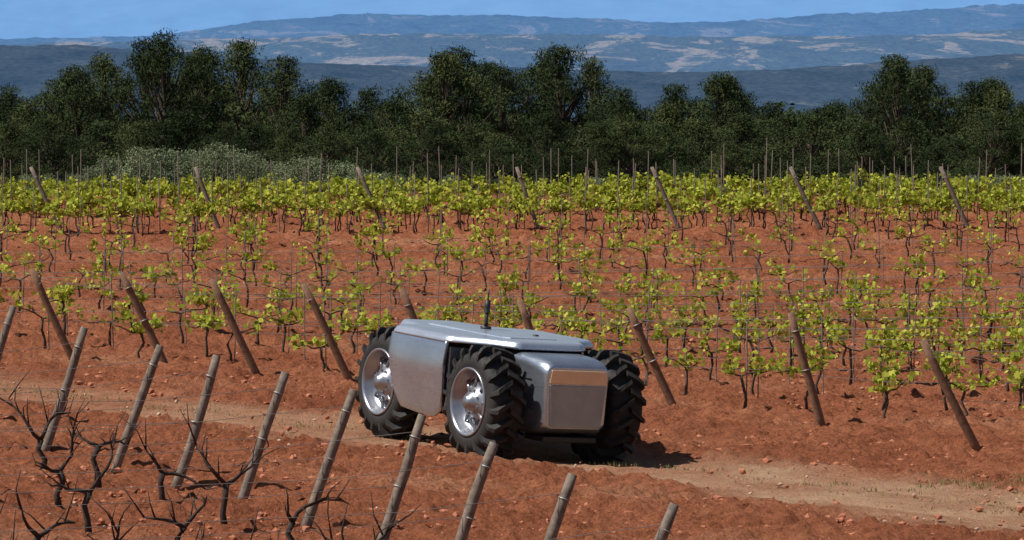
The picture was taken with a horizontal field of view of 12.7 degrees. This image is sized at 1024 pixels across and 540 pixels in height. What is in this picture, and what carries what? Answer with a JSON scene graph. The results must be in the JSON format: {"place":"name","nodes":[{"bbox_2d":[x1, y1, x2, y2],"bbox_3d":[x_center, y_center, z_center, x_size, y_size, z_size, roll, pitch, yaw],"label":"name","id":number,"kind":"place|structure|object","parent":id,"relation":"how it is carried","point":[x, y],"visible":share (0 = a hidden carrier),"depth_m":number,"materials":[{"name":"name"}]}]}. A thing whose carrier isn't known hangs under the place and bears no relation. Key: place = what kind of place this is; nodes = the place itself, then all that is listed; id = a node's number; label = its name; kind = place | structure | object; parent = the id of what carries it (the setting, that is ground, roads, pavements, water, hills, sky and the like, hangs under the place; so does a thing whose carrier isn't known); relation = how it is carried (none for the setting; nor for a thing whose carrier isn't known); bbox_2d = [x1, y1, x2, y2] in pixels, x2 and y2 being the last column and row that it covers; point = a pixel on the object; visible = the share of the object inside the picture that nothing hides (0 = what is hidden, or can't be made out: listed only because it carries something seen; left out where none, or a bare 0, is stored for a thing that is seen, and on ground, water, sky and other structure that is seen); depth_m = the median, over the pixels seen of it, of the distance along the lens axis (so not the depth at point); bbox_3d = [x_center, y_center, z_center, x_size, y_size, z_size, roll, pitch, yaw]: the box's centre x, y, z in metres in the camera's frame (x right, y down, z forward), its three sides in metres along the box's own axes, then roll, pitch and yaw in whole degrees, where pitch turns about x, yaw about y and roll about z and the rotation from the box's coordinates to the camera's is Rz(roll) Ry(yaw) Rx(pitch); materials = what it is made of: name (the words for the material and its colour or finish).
{"place":"outdoors","nodes":[
{"label":"outdoors","id":0,"kind":"place"},
{"bbox_2d":[0,120,1023,539],"bbox_3d":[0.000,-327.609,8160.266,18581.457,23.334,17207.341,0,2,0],"label":"ground","id":1,"kind":"structure","parent":0,"point":[722,418],"depth_m":55.80,"materials":[{"name":"red soil"}]},
{"bbox_2d":[0,120,87,186],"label":"pine tree","id":2,"kind":"object","parent":1,"relation":"on","point":[10,131],"visible":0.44,"depth_m":146.48,"materials":[{"name":"green plant"}]},
{"bbox_2d":[4,116,110,189],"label":"pine tree","id":3,"kind":"object","parent":1,"relation":"on","point":[51,155],"visible":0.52,"depth_m":139.41,"materials":[{"name":"green plant"}]},
{"bbox_2d":[41,326,87,451],"bbox_3d":[-4.613,1.302,47.228,0.540,1.447,0.108,0,2,-6],"label":"vineyard end post","id":4,"kind":"object","parent":1,"relation":"on","point":[67,383],"visible":0.79,"depth_m":47.19,"materials":[{"name":"grey wood"}]},
{"bbox_2d":[0,361,145,469],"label":"bare grapevine row","id":5,"kind":"object","parent":1,"relation":"on","point":[40,441],"visible":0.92,"depth_m":44.96,"materials":[{"name":"brown plant"}]},
{"bbox_2d":[26,64,129,163],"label":"pine tree","id":6,"kind":"object","parent":1,"relation":"on","point":[69,81],"visible":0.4,"depth_m":171.28,"materials":[{"name":"green plant"}]},
{"bbox_2d":[32,117,134,188],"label":"pine tree","id":7,"kind":"object","parent":1,"relation":"on","point":[98,131],"visible":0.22,"depth_m":155.60,"materials":[{"name":"green plant"}]},
{"bbox_2d":[50,51,154,159],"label":"pine tree","id":8,"kind":"object","parent":1,"relation":"on","point":[105,69],"visible":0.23,"depth_m":176.12,"materials":[{"name":"green plant"}]},
{"bbox_2d":[92,120,178,176],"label":"pine tree","id":9,"kind":"object","parent":1,"relation":"on","point":[139,125],"visible":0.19,"depth_m":153.57,"materials":[{"name":"green plant"}]},
{"bbox_2d":[110,344,162,473],"bbox_3d":[-3.715,1.434,45.374,0.575,1.407,0.098,0,2,-6],"label":"vineyard end post","id":10,"kind":"object","parent":1,"relation":"on","point":[140,398],"visible":0.88,"depth_m":45.34,"materials":[{"name":"grey wood"}]},
{"bbox_2d":[103,145,169,192],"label":"shrub","id":11,"kind":"object","parent":1,"relation":"on","point":[134,167],"visible":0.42,"depth_m":114.96,"materials":[{"name":"green plant"}]},
{"bbox_2d":[0,388,275,508],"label":"bare grapevine row","id":12,"kind":"object","parent":1,"relation":"on","point":[161,477],"visible":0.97,"depth_m":41.70,"materials":[{"name":"brown plant"}]},
{"bbox_2d":[61,36,218,163],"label":"pine tree","id":13,"kind":"object","parent":1,"relation":"on","point":[139,56],"visible":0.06,"depth_m":178.84,"materials":[{"name":"green plant"}]},
{"bbox_2d":[79,119,201,177],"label":"pine tree","id":14,"kind":"object","parent":1,"relation":"on","point":[159,137],"visible":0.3,"depth_m":153.03,"materials":[{"name":"green plant"}]},
{"bbox_2d":[88,28,236,164],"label":"pine tree","id":15,"kind":"object","parent":1,"relation":"on","point":[159,63],"visible":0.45,"depth_m":171.31,"materials":[{"name":"green plant"}]},
{"bbox_2d":[115,108,220,182],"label":"pine tree","id":16,"kind":"object","parent":1,"relation":"on","point":[177,117],"visible":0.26,"depth_m":153.98,"materials":[{"name":"green plant"}]},
{"bbox_2d":[4,401,343,532],"bbox_3d":[-5.546,1.811,38.356,9.388,1.177,0.571,-1,3,-31],"label":"bare grapevine row","id":17,"kind":"object","parent":1,"relation":"on","point":[88,495],"visible":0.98,"depth_m":40.08,"materials":[{"name":"brown plant"}]},
{"bbox_2d":[171,354,220,489],"bbox_3d":[-3.029,1.519,43.728,0.535,1.437,0.099,0,2,-7],"label":"vineyard end post","id":18,"kind":"object","parent":1,"relation":"on","point":[185,460],"visible":0.88,"depth_m":43.69,"materials":[{"name":"grey wood"}]},
{"bbox_2d":[0,432,411,539],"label":"bare grapevine row","id":19,"kind":"object","parent":1,"relation":"on","point":[184,526],"visible":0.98,"depth_m":38.05,"materials":[{"name":"brown plant"}]},
{"bbox_2d":[149,44,268,150],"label":"pine tree","id":20,"kind":"object","parent":1,"relation":"on","point":[209,57],"visible":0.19,"depth_m":175.64,"materials":[{"name":"green plant"}]},
{"bbox_2d":[187,139,247,192],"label":"shrub","id":21,"kind":"object","parent":1,"relation":"on","point":[207,169],"visible":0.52,"depth_m":115.49,"materials":[{"name":"green plant"}]},
{"bbox_2d":[180,121,261,188],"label":"pine tree","id":22,"kind":"object","parent":1,"relation":"on","point":[227,129],"visible":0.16,"depth_m":138.83,"materials":[{"name":"green plant"}]},
{"bbox_2d":[209,278,259,374],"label":"vineyard end post","id":23,"kind":"object","parent":1,"relation":"on","point":[240,340],"visible":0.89,"depth_m":59.97,"materials":[{"name":"brown wood"}]},
{"bbox_2d":[0,461,482,539],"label":"bare grapevine row","id":24,"kind":"object","parent":1,"relation":"on","point":[387,531],"visible":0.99,"depth_m":36.41,"materials":[{"name":"brown plant"}]},
{"bbox_2d":[167,37,317,148],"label":"pine tree","id":25,"kind":"object","parent":1,"relation":"on","point":[242,67],"visible":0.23,"depth_m":173.99,"materials":[{"name":"green plant"}]},
{"bbox_2d":[191,122,323,174],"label":"pine tree","id":26,"kind":"object","parent":1,"relation":"on","point":[253,131],"visible":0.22,"depth_m":146.69,"materials":[{"name":"green plant"}]},
{"bbox_2d":[237,371,288,498],"bbox_3d":[-2.320,1.624,42.431,0.544,1.387,0.096,0,2,-6],"label":"vineyard end post","id":27,"kind":"object","parent":1,"relation":"on","point":[250,474],"visible":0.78,"depth_m":42.40,"materials":[{"name":"grey wood"}]},
{"bbox_2d":[0,196,540,243],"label":"grapevine row","id":28,"kind":"object","parent":1,"relation":"on","point":[50,222],"visible":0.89,"depth_m":90.98,"materials":[{"name":"green plant"}]},
{"bbox_2d":[194,54,353,163],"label":"pine tree","id":29,"kind":"object","parent":1,"relation":"on","point":[280,80],"visible":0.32,"depth_m":169.98,"materials":[{"name":"green plant"}]},
{"bbox_2d":[241,124,349,187],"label":"pine tree","id":30,"kind":"object","parent":1,"relation":"on","point":[285,138],"visible":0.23,"depth_m":143.17,"materials":[{"name":"green plant"}]},
{"bbox_2d":[273,121,369,189],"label":"pine tree","id":31,"kind":"object","parent":1,"relation":"on","point":[328,148],"visible":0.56,"depth_m":140.38,"materials":[{"name":"green plant"}]},
{"bbox_2d":[265,92,386,192],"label":"pine tree","id":32,"kind":"object","parent":1,"relation":"on","point":[304,114],"visible":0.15,"depth_m":167.59,"materials":[{"name":"green plant"}]},
{"bbox_2d":[301,283,353,380],"bbox_3d":[-2.361,0.889,59.727,0.755,1.459,0.111,0,2,-10],"label":"vineyard end post","id":33,"kind":"object","parent":1,"relation":"on","point":[335,350],"visible":0.92,"depth_m":59.68,"materials":[{"name":"brown wood"}]},
{"bbox_2d":[301,388,357,527],"bbox_3d":[-1.632,1.732,40.633,0.549,1.377,0.097,0,2,-6],"label":"vineyard end post","id":34,"kind":"object","parent":1,"relation":"on","point":[333,446],"visible":0.93,"depth_m":40.60,"materials":[{"name":"grey wood"}]},
{"bbox_2d":[291,76,382,159],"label":"pine tree","id":35,"kind":"object","parent":1,"relation":"on","point":[334,89],"visible":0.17,"depth_m":175.74,"materials":[{"name":"green plant"}]},
{"bbox_2d":[335,129,414,180],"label":"pine tree","id":36,"kind":"object","parent":1,"relation":"on","point":[376,143],"visible":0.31,"depth_m":145.63,"materials":[{"name":"green plant"}]},
{"bbox_2d":[0,190,770,251],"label":"grapevine row","id":37,"kind":"object","parent":1,"relation":"on","point":[243,218],"visible":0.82,"depth_m":90.09,"materials":[{"name":"green plant"}]},
{"bbox_2d":[337,95,455,166],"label":"pine tree","id":38,"kind":"object","parent":1,"relation":"on","point":[389,106],"visible":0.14,"depth_m":168.92,"materials":[{"name":"green plant"}]},
{"bbox_2d":[377,413,425,539],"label":"vineyard end post","id":39,"kind":"object","parent":1,"relation":"on","point":[401,482],"visible":0.96,"depth_m":39.00,"materials":[{"name":"grey wood"}]},
{"bbox_2d":[349,107,482,186],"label":"pine tree","id":40,"kind":"object","parent":1,"relation":"on","point":[423,118],"visible":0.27,"depth_m":153.09,"materials":[{"name":"green plant"}]},
{"bbox_2d":[386,121,495,190],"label":"pine tree","id":41,"kind":"object","parent":1,"relation":"on","point":[439,135],"visible":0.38,"depth_m":141.57,"materials":[{"name":"green plant"}]},
{"bbox_2d":[369,46,532,188],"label":"pine tree","id":42,"kind":"object","parent":1,"relation":"on","point":[444,66],"visible":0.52,"depth_m":168.88,"materials":[{"name":"green plant"}]},
{"bbox_2d":[369,42,537,174],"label":"pine tree","id":43,"kind":"object","parent":1,"relation":"on","point":[470,68],"visible":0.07,"depth_m":173.82,"materials":[{"name":"green plant"}]},
{"bbox_2d":[455,441,497,539],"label":"vineyard end post","id":44,"kind":"object","parent":1,"relation":"on","point":[485,467],"visible":1,"depth_m":37.31,"materials":[{"name":"grey wood"}]},
{"bbox_2d":[429,120,540,183],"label":"pine tree","id":45,"kind":"object","parent":1,"relation":"on","point":[481,131],"visible":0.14,"depth_m":153.62,"materials":[{"name":"green plant"}]},
{"bbox_2d":[442,132,535,182],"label":"pine tree","id":46,"kind":"object","parent":1,"relation":"on","point":[498,135],"visible":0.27,"depth_m":144.09,"materials":[{"name":"green plant"}]},
{"bbox_2d":[0,180,994,260],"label":"grapevine row","id":47,"kind":"object","parent":1,"relation":"on","point":[778,206],"visible":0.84,"depth_m":90.82,"materials":[{"name":"green plant"}]},
{"bbox_2d":[355,289,645,462],"bbox_3d":[-0.142,1.113,50.501,1.970,1.738,3.434,3,3,-30],"label":"robot tractor","id":48,"kind":"object","parent":1,"relation":"on","point":[480,387],"visible":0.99,"depth_m":49.51,"materials":[{"name":"silver metal"}]},
{"bbox_2d":[0,222,1010,297],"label":"grapevine row","id":49,"kind":"object","parent":1,"relation":"on","point":[99,260],"visible":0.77,"depth_m":75.64,"materials":[{"name":"green plant"}]},
{"bbox_2d":[454,66,567,180],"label":"pine tree","id":50,"kind":"object","parent":1,"relation":"on","point":[497,73],"visible":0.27,"depth_m":169.50,"materials":[{"name":"green plant"}]},
{"bbox_2d":[0,155,1023,234],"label":"grapevine row","id":51,"kind":"object","parent":1,"relation":"on","point":[377,206],"visible":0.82,"depth_m":93.74,"materials":[{"name":"green plant"}]},
{"bbox_2d":[0,151,1023,227],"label":"grapevine row","id":52,"kind":"object","parent":1,"relation":"on","point":[90,198],"visible":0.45,"depth_m":96.60,"materials":[{"name":"green plant"}]},
{"bbox_2d":[0,144,1023,217],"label":"grapevine row","id":53,"kind":"object","parent":1,"relation":"on","point":[187,194],"visible":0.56,"depth_m":99.34,"materials":[{"name":"green plant"}]},
{"bbox_2d":[0,137,1023,210],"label":"grapevine row","id":54,"kind":"object","parent":1,"relation":"on","point":[575,182],"visible":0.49,"depth_m":102.51,"materials":[{"name":"green plant"}]},
{"bbox_2d":[0,259,1023,335],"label":"grapevine row","id":55,"kind":"object","parent":1,"relation":"on","point":[285,294],"visible":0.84,"depth_m":69.53,"materials":[{"name":"green plant"}]},
{"bbox_2d":[0,273,1023,539],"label":"soil clods","id":56,"kind":"object","parent":1,"relation":"on","point":[306,529],"visible":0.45,"depth_m":48.52,"materials":[{"name":"brown soil"}]},
{"bbox_2d":[0,265,1023,348],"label":"grapevine row","id":57,"kind":"object","parent":1,"relation":"on","point":[528,302],"visible":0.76,"depth_m":66.64,"materials":[{"name":"green plant"}]},
{"bbox_2d":[0,233,1023,310],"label":"grapevine row","id":58,"kind":"object","parent":1,"relation":"on","point":[600,263],"visible":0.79,"depth_m":73.45,"materials":[{"name":"green plant"}]},
{"bbox_2d":[27,216,1007,289],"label":"grapevine row","id":59,"kind":"object","parent":1,"relation":"on","point":[482,253],"visible":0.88,"depth_m":79.19,"materials":[{"name":"green plant"}]},
{"bbox_2d":[22,197,1019,272],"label":"grapevine row","id":60,"kind":"object","parent":1,"relation":"on","point":[248,239],"visible":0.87,"depth_m":83.69,"materials":[{"name":"green plant"}]},
{"bbox_2d":[23,192,1023,264],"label":"grapevine row","id":61,"kind":"object","parent":1,"relation":"on","point":[380,231],"visible":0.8,"depth_m":85.54,"materials":[{"name":"green plant"}]},
{"bbox_2d":[31,249,1023,321],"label":"grapevine row","id":62,"kind":"object","parent":1,"relation":"on","point":[500,278],"visible":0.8,"depth_m":72.13,"materials":[{"name":"green plant"}]},
{"bbox_2d":[40,206,1023,281],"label":"grapevine row","id":63,"kind":"object","parent":1,"relation":"on","point":[900,231],"visible":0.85,"depth_m":82.40,"materials":[{"name":"green plant"}]},
{"bbox_2d":[41,279,1023,357],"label":"grapevine row","id":64,"kind":"object","parent":1,"relation":"on","point":[201,319],"visible":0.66,"depth_m":64.26,"materials":[{"name":"green plant"}]},
{"bbox_2d":[486,110,594,189],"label":"pine tree","id":65,"kind":"object","parent":1,"relation":"on","point":[546,137],"visible":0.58,"depth_m":141.26,"materials":[{"name":"green plant"}]},
{"bbox_2d":[527,141,602,189],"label":"pine tree","id":66,"kind":"object","parent":1,"relation":"on","point":[562,159],"visible":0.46,"depth_m":139.28,"materials":[{"name":"green plant"}]},
{"bbox_2d":[506,42,638,176],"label":"pine tree","id":67,"kind":"object","parent":1,"relation":"on","point":[561,79],"visible":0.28,"depth_m":171.27,"materials":[{"name":"green plant"}]},
{"bbox_2d":[130,281,1023,362],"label":"grapevine row","id":68,"kind":"object","parent":1,"relation":"on","point":[257,326],"visible":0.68,"depth_m":64.89,"materials":[{"name":"green plant"}]},
{"bbox_2d":[533,121,640,182],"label":"pine tree","id":69,"kind":"object","parent":1,"relation":"on","point":[600,129],"visible":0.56,"depth_m":139.85,"materials":[{"name":"green plant"}]},
{"bbox_2d":[554,53,657,153],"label":"pine tree","id":70,"kind":"object","parent":1,"relation":"on","point":[599,88],"visible":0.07,"depth_m":175.07,"materials":[{"name":"green plant"}]},
{"bbox_2d":[559,119,680,187],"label":"pine tree","id":71,"kind":"object","parent":1,"relation":"on","point":[631,133],"visible":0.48,"depth_m":139.64,"materials":[{"name":"green plant"}]},
{"bbox_2d":[220,289,1023,369],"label":"grapevine row","id":72,"kind":"object","parent":1,"relation":"on","point":[582,330],"visible":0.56,"depth_m":63.81,"materials":[{"name":"green plant"}]},
{"bbox_2d":[565,85,679,167],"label":"pine tree","id":73,"kind":"object","parent":1,"relation":"on","point":[622,106],"visible":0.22,"depth_m":167.99,"materials":[{"name":"green plant"}]},
{"bbox_2d":[626,307,675,405],"bbox_3d":[1.767,1.185,56.547,0.753,1.469,0.116,0,2,-11],"label":"vineyard end post","id":74,"kind":"object","parent":1,"relation":"on","point":[655,367],"visible":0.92,"depth_m":56.50,"materials":[{"name":"brown wood"}]},
{"bbox_2d":[584,122,722,177],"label":"pine tree","id":75,"kind":"object","parent":1,"relation":"on","point":[665,130],"visible":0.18,"depth_m":152.87,"materials":[{"name":"green plant"}]},
{"bbox_2d":[577,112,747,185],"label":"pine tree","id":76,"kind":"object","parent":1,"relation":"on","point":[657,135],"visible":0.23,"depth_m":148.50,"materials":[{"name":"green plant"}]},
{"bbox_2d":[313,294,1023,375],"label":"grapevine row","id":77,"kind":"object","parent":1,"relation":"on","point":[938,340],"visible":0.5,"depth_m":63.76,"materials":[{"name":"green plant"}]},
{"bbox_2d":[650,114,722,178],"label":"pine tree","id":78,"kind":"object","parent":1,"relation":"on","point":[698,128],"visible":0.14,"depth_m":161.89,"materials":[{"name":"green plant"}]},
{"bbox_2d":[662,69,760,173],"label":"pine tree","id":79,"kind":"object","parent":1,"relation":"on","point":[723,84],"visible":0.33,"depth_m":170.99,"materials":[{"name":"green plant"}]},
{"bbox_2d":[412,300,1023,385],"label":"grapevine row","id":80,"kind":"object","parent":1,"relation":"on","point":[908,345],"visible":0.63,"depth_m":62.12,"materials":[{"name":"green plant"}]},
{"bbox_2d":[680,139,763,190],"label":"pine tree","id":81,"kind":"object","parent":1,"relation":"on","point":[730,147],"visible":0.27,"depth_m":150.07,"materials":[{"name":"green plant"}]},
{"bbox_2d":[687,110,814,184],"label":"pine tree","id":82,"kind":"object","parent":1,"relation":"on","point":[743,125],"visible":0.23,"depth_m":153.28,"materials":[{"name":"green plant"}]},
{"bbox_2d":[529,311,1023,397],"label":"grapevine row","id":83,"kind":"object","parent":1,"relation":"on","point":[1016,356],"visible":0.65,"depth_m":60.13,"materials":[{"name":"green plant"}]},
{"bbox_2d":[720,113,838,192],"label":"pine tree","id":84,"kind":"object","parent":1,"relation":"on","point":[788,124],"visible":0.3,"depth_m":150.12,"materials":[{"name":"green plant"}]},
{"bbox_2d":[745,112,866,190],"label":"pine tree","id":85,"kind":"object","parent":1,"relation":"on","point":[811,143],"visible":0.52,"depth_m":148.14,"materials":[{"name":"green plant"}]},
{"bbox_2d":[787,312,825,425],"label":"vineyard end post","id":86,"kind":"object","parent":1,"relation":"on","point":[812,392],"visible":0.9,"depth_m":55.10,"materials":[{"name":"brown wood"}]},
{"bbox_2d":[638,319,1023,410],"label":"grapevine row","id":87,"kind":"object","parent":1,"relation":"on","point":[778,367],"visible":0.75,"depth_m":57.64,"materials":[{"name":"green plant"}]},
{"bbox_2d":[806,119,914,190],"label":"pine tree","id":88,"kind":"object","parent":1,"relation":"on","point":[863,145],"visible":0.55,"depth_m":144.35,"materials":[{"name":"green plant"}]},
{"bbox_2d":[841,56,940,172],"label":"pine tree","id":89,"kind":"object","parent":1,"relation":"on","point":[897,97],"visible":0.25,"depth_m":169.27,"materials":[{"name":"green plant"}]},
{"bbox_2d":[840,115,944,187],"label":"pine tree","id":90,"kind":"object","parent":1,"relation":"on","point":[907,128],"visible":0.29,"depth_m":150.67,"materials":[{"name":"green plant"}]},
{"bbox_2d":[798,325,1023,417],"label":"grapevine row","id":91,"kind":"object","parent":1,"relation":"on","point":[879,381],"visible":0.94,"depth_m":56.18,"materials":[{"name":"green plant"}]},
{"bbox_2d":[834,61,989,177],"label":"pine tree","id":92,"kind":"object","parent":1,"relation":"on","point":[924,73],"visible":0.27,"depth_m":172.00,"materials":[{"name":"green plant"}]},
{"bbox_2d":[901,144,977,184],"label":"pine tree","id":93,"kind":"object","parent":1,"relation":"on","point":[937,151],"visible":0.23,"depth_m":145.19,"materials":[{"name":"green plant"}]},
{"bbox_2d":[920,339,980,451],"bbox_3d":[5.024,1.502,52.344,0.804,1.452,0.115,0,2,-9],"label":"vineyard end post","id":94,"kind":"object","parent":1,"relation":"on","point":[955,405],"visible":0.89,"depth_m":52.29,"materials":[{"name":"brown wood"}]},
{"bbox_2d":[892,109,1023,188],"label":"pine tree","id":95,"kind":"object","parent":1,"relation":"on","point":[998,120],"visible":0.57,"depth_m":141.16,"materials":[{"name":"green plant"}]},
{"bbox_2d":[917,80,1012,175],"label":"pine tree","id":96,"kind":"object","parent":1,"relation":"on","point":[974,99],"visible":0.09,"depth_m":175.51,"materials":[{"name":"green plant"}]},
{"bbox_2d":[939,85,1019,175],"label":"pine tree","id":97,"kind":"object","parent":1,"relation":"on","point":[1002,101],"visible":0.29,"depth_m":170.89,"materials":[{"name":"green plant"}]},
{"bbox_2d":[0,0,1023,38],"bbox_3d":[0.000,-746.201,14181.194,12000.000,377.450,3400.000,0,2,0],"label":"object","id":98,"kind":"structure","parent":0,"point":[23,19],"depth_m":14717.46,"materials":[{"name":"blue"}]},
{"bbox_2d":[0,44,1023,121],"bbox_3d":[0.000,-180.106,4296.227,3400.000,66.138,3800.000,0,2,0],"label":"hills","id":99,"kind":"structure","parent":0,"point":[30,69],"depth_m":3950.17,"materials":[{"name":"blue"}]},
{"bbox_2d":[0,3,1023,44],"bbox_3d":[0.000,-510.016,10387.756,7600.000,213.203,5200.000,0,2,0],"label":"hills","id":100,"kind":"structure","parent":0,"point":[987,17],"depth_m":10497.98,"materials":[{"name":"blue"}]},
{"bbox_2d":[0,382,1023,515],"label":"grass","id":101,"kind":"structure","parent":0,"point":[978,485],"depth_m":48.31,"materials":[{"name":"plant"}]},
{"bbox_2d":[8,28,1023,71],"bbox_3d":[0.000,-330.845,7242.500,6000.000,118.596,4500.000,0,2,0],"label":"hills","id":102,"kind":"structure","parent":0,"point":[645,53],"depth_m":7181.60,"materials":[{"name":"blue"}]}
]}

